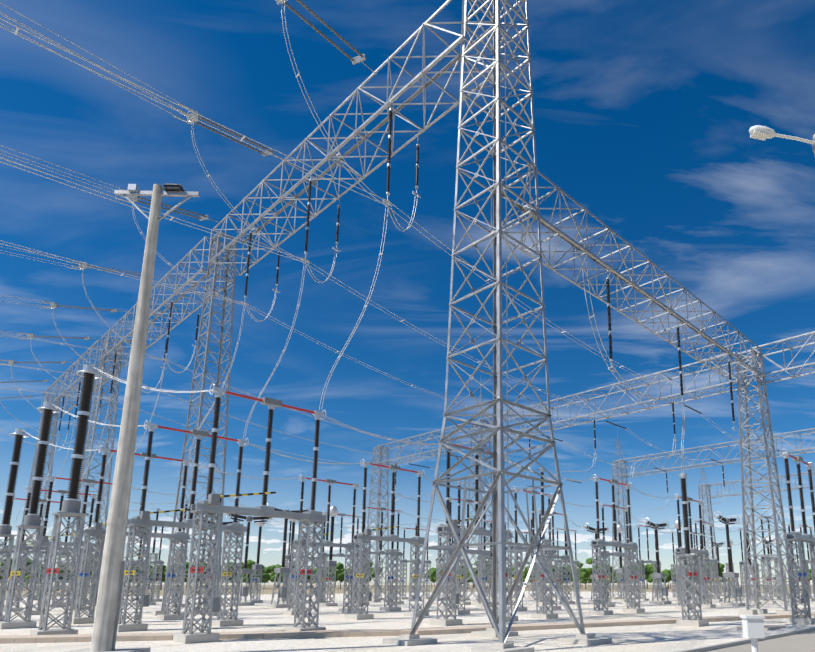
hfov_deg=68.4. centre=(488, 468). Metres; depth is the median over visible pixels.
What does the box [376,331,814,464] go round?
gantry beam
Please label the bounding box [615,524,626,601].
current transformer
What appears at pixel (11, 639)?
trench covers
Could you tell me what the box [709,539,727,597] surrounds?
circuit breaker
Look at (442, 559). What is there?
disconnector
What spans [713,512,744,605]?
circuit breaker
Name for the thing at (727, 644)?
road kerb
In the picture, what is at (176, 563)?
bus post
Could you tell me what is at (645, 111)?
sky
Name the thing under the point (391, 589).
bus post
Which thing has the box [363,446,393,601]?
gantry column
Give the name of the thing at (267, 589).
perimeter wall
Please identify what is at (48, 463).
gantry column
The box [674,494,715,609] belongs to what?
disconnector
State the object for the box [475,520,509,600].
disconnector
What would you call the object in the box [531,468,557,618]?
bus post
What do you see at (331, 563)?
current transformer
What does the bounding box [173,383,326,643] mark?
disconnector
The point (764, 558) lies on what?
disconnector
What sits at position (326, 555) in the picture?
disconnector
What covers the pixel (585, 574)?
trees
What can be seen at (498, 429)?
tower corner
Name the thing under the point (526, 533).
disconnector
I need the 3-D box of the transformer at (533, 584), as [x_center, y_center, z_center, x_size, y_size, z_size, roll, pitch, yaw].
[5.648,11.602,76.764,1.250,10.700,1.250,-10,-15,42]
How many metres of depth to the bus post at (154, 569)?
57.23 m
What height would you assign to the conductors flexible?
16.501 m
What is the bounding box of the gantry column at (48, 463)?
[5,394,59,600]
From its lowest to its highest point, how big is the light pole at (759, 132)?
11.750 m
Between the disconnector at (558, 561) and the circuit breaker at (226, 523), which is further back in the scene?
the disconnector at (558, 561)
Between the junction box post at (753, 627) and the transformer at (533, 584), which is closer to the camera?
the junction box post at (753, 627)
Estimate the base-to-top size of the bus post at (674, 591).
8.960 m
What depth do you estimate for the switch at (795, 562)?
68.30 m
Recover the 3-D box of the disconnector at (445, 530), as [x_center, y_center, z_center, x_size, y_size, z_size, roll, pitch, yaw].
[-0.640,3.392,31.377,1.160,9.336,5.320,-10,-15,42]
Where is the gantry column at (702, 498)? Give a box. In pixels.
[698,464,722,595]
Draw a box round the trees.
[0,558,811,590]
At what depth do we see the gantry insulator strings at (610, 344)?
36.40 m
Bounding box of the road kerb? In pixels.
[674,627,814,651]
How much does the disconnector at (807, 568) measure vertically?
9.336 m
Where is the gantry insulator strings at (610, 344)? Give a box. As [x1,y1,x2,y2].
[394,268,790,496]
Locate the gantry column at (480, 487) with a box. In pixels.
[459,393,498,604]
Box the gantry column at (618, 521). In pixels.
[609,424,641,599]
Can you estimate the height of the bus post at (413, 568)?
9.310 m
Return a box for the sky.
[0,0,814,584]
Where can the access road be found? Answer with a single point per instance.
(803, 642)
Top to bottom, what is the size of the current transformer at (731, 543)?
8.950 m
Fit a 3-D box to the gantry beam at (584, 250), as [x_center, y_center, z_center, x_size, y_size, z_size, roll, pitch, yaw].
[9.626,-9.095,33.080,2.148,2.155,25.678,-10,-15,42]
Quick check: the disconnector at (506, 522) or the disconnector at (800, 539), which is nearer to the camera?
the disconnector at (800, 539)
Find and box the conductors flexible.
[0,0,814,545]
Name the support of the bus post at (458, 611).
on the gravel yard at (632, 638)
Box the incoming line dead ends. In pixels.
[0,0,376,398]
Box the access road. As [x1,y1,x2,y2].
[705,631,814,651]
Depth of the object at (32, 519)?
27.79 m
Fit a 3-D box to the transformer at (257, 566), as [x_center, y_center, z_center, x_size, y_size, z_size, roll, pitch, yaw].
[-25.405,10.036,65.147,1.200,9.300,1.300,-10,-15,42]
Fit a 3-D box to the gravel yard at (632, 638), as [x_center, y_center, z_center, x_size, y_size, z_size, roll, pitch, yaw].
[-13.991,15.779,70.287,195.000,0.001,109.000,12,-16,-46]
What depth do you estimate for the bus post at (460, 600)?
66.25 m
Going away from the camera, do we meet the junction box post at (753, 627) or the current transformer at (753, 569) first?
the junction box post at (753, 627)
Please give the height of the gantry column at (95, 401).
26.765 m
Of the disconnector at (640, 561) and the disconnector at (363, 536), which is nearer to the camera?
the disconnector at (363, 536)
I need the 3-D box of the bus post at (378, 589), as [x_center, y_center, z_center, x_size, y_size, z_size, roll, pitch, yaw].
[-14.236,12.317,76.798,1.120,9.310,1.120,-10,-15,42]
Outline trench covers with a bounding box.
[0,612,814,643]
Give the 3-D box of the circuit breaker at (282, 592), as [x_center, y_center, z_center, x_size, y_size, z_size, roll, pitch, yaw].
[-17.955,7.626,51.902,1.700,8.931,4.592,-10,-15,42]
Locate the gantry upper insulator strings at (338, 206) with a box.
[56,101,420,435]
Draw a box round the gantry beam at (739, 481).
[705,471,814,497]
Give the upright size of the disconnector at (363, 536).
9.336 m
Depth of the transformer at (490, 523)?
81.27 m
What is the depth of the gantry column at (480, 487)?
59.28 m
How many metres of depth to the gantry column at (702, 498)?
98.48 m
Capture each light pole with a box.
[65,183,199,651]
[749,125,814,153]
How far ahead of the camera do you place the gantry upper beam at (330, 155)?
35.05 m
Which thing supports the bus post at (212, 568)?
on the gravel yard at (632, 638)
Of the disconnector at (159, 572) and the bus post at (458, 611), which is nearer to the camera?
the bus post at (458, 611)
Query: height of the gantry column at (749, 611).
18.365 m
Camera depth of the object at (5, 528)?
33.10 m
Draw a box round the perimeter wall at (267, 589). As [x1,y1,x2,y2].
[0,585,812,597]
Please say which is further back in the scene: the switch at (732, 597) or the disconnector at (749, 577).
the disconnector at (749, 577)
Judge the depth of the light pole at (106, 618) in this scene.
16.90 m
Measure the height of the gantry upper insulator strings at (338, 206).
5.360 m
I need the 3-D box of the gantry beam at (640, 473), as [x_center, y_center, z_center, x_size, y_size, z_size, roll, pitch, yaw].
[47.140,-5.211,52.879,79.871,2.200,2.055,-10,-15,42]
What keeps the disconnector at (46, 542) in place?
on the gravel yard at (632, 638)
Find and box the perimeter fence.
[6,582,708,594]
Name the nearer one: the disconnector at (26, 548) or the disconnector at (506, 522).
the disconnector at (26, 548)
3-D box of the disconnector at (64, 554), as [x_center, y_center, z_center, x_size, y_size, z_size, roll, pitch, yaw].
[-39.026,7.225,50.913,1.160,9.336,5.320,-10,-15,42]
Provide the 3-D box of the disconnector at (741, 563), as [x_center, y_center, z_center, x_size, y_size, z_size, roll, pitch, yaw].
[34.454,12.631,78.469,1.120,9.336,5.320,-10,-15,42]
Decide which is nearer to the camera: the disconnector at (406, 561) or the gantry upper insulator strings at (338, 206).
the gantry upper insulator strings at (338, 206)
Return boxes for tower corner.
[383,0,611,651]
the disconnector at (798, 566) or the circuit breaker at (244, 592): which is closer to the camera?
the circuit breaker at (244, 592)
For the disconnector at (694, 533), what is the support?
on the gravel yard at (632, 638)
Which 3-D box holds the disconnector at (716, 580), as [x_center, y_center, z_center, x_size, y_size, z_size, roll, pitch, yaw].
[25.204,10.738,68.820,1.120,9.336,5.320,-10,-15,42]
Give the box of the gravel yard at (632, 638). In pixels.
[0,591,814,651]
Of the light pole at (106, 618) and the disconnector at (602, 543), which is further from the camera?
the disconnector at (602, 543)
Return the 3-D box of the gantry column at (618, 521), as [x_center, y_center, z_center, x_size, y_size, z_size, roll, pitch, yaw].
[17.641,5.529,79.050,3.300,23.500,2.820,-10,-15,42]
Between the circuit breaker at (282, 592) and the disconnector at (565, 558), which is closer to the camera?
the circuit breaker at (282, 592)
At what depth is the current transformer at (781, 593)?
87.19 m
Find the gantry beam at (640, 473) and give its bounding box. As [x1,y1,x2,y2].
[619,428,814,477]
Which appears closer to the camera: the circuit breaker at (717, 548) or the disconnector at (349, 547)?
the disconnector at (349, 547)
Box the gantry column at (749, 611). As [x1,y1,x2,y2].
[736,349,804,614]
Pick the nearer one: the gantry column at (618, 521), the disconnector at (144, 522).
the disconnector at (144, 522)
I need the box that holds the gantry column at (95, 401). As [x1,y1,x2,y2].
[55,337,122,605]
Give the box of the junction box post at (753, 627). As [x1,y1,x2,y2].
[740,615,764,651]
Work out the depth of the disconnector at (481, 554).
51.73 m
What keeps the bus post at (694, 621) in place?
on the gravel yard at (632, 638)
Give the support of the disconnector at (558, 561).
on the gravel yard at (632, 638)
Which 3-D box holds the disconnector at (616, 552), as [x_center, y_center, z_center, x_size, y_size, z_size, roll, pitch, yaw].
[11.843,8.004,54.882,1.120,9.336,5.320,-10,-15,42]
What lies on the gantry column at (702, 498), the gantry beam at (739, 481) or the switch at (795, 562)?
the gantry beam at (739, 481)
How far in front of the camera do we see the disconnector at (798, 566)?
93.59 m
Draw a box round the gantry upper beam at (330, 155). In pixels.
[40,0,500,415]
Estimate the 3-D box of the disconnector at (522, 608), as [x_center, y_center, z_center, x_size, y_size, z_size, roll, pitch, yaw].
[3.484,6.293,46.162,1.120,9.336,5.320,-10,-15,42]
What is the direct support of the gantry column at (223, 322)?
on the gravel yard at (632, 638)
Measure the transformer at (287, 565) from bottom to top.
9.300 m
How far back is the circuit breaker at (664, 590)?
59.99 m
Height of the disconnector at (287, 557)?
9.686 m
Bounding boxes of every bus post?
[145,508,159,604]
[169,501,187,606]
[201,493,222,608]
[372,531,383,599]
[380,493,400,610]
[408,523,420,600]
[448,481,469,614]
[453,519,463,601]
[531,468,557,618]
[670,531,679,599]
[676,473,708,626]
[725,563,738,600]
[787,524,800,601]
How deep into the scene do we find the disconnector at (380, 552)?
59.98 m
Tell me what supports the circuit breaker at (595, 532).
on the gravel yard at (632, 638)
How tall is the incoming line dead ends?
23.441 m
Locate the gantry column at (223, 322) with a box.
[151,231,237,616]
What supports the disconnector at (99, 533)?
on the gravel yard at (632, 638)
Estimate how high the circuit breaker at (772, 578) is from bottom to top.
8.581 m
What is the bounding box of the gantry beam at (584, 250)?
[491,164,763,383]
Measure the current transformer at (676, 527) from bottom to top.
8.950 m
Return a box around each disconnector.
[0,497,71,607]
[3,486,97,611]
[20,474,112,614]
[71,445,192,623]
[88,525,140,600]
[117,420,248,631]
[124,527,163,601]
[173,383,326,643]
[279,519,325,601]
[283,474,360,614]
[313,512,359,603]
[346,459,428,619]
[354,505,403,604]
[397,526,430,598]
[430,442,517,625]
[435,523,469,600]
[440,497,491,608]
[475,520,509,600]
[506,486,560,611]
[513,532,538,597]
[533,509,574,604]
[553,527,582,598]
[589,474,644,614]
[598,502,638,606]
[636,523,664,600]
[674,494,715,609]
[686,532,709,598]
[693,519,722,601]
[738,527,763,599]
[743,540,762,595]
[758,514,788,603]
[780,449,814,624]
[791,541,805,596]
[799,523,814,600]

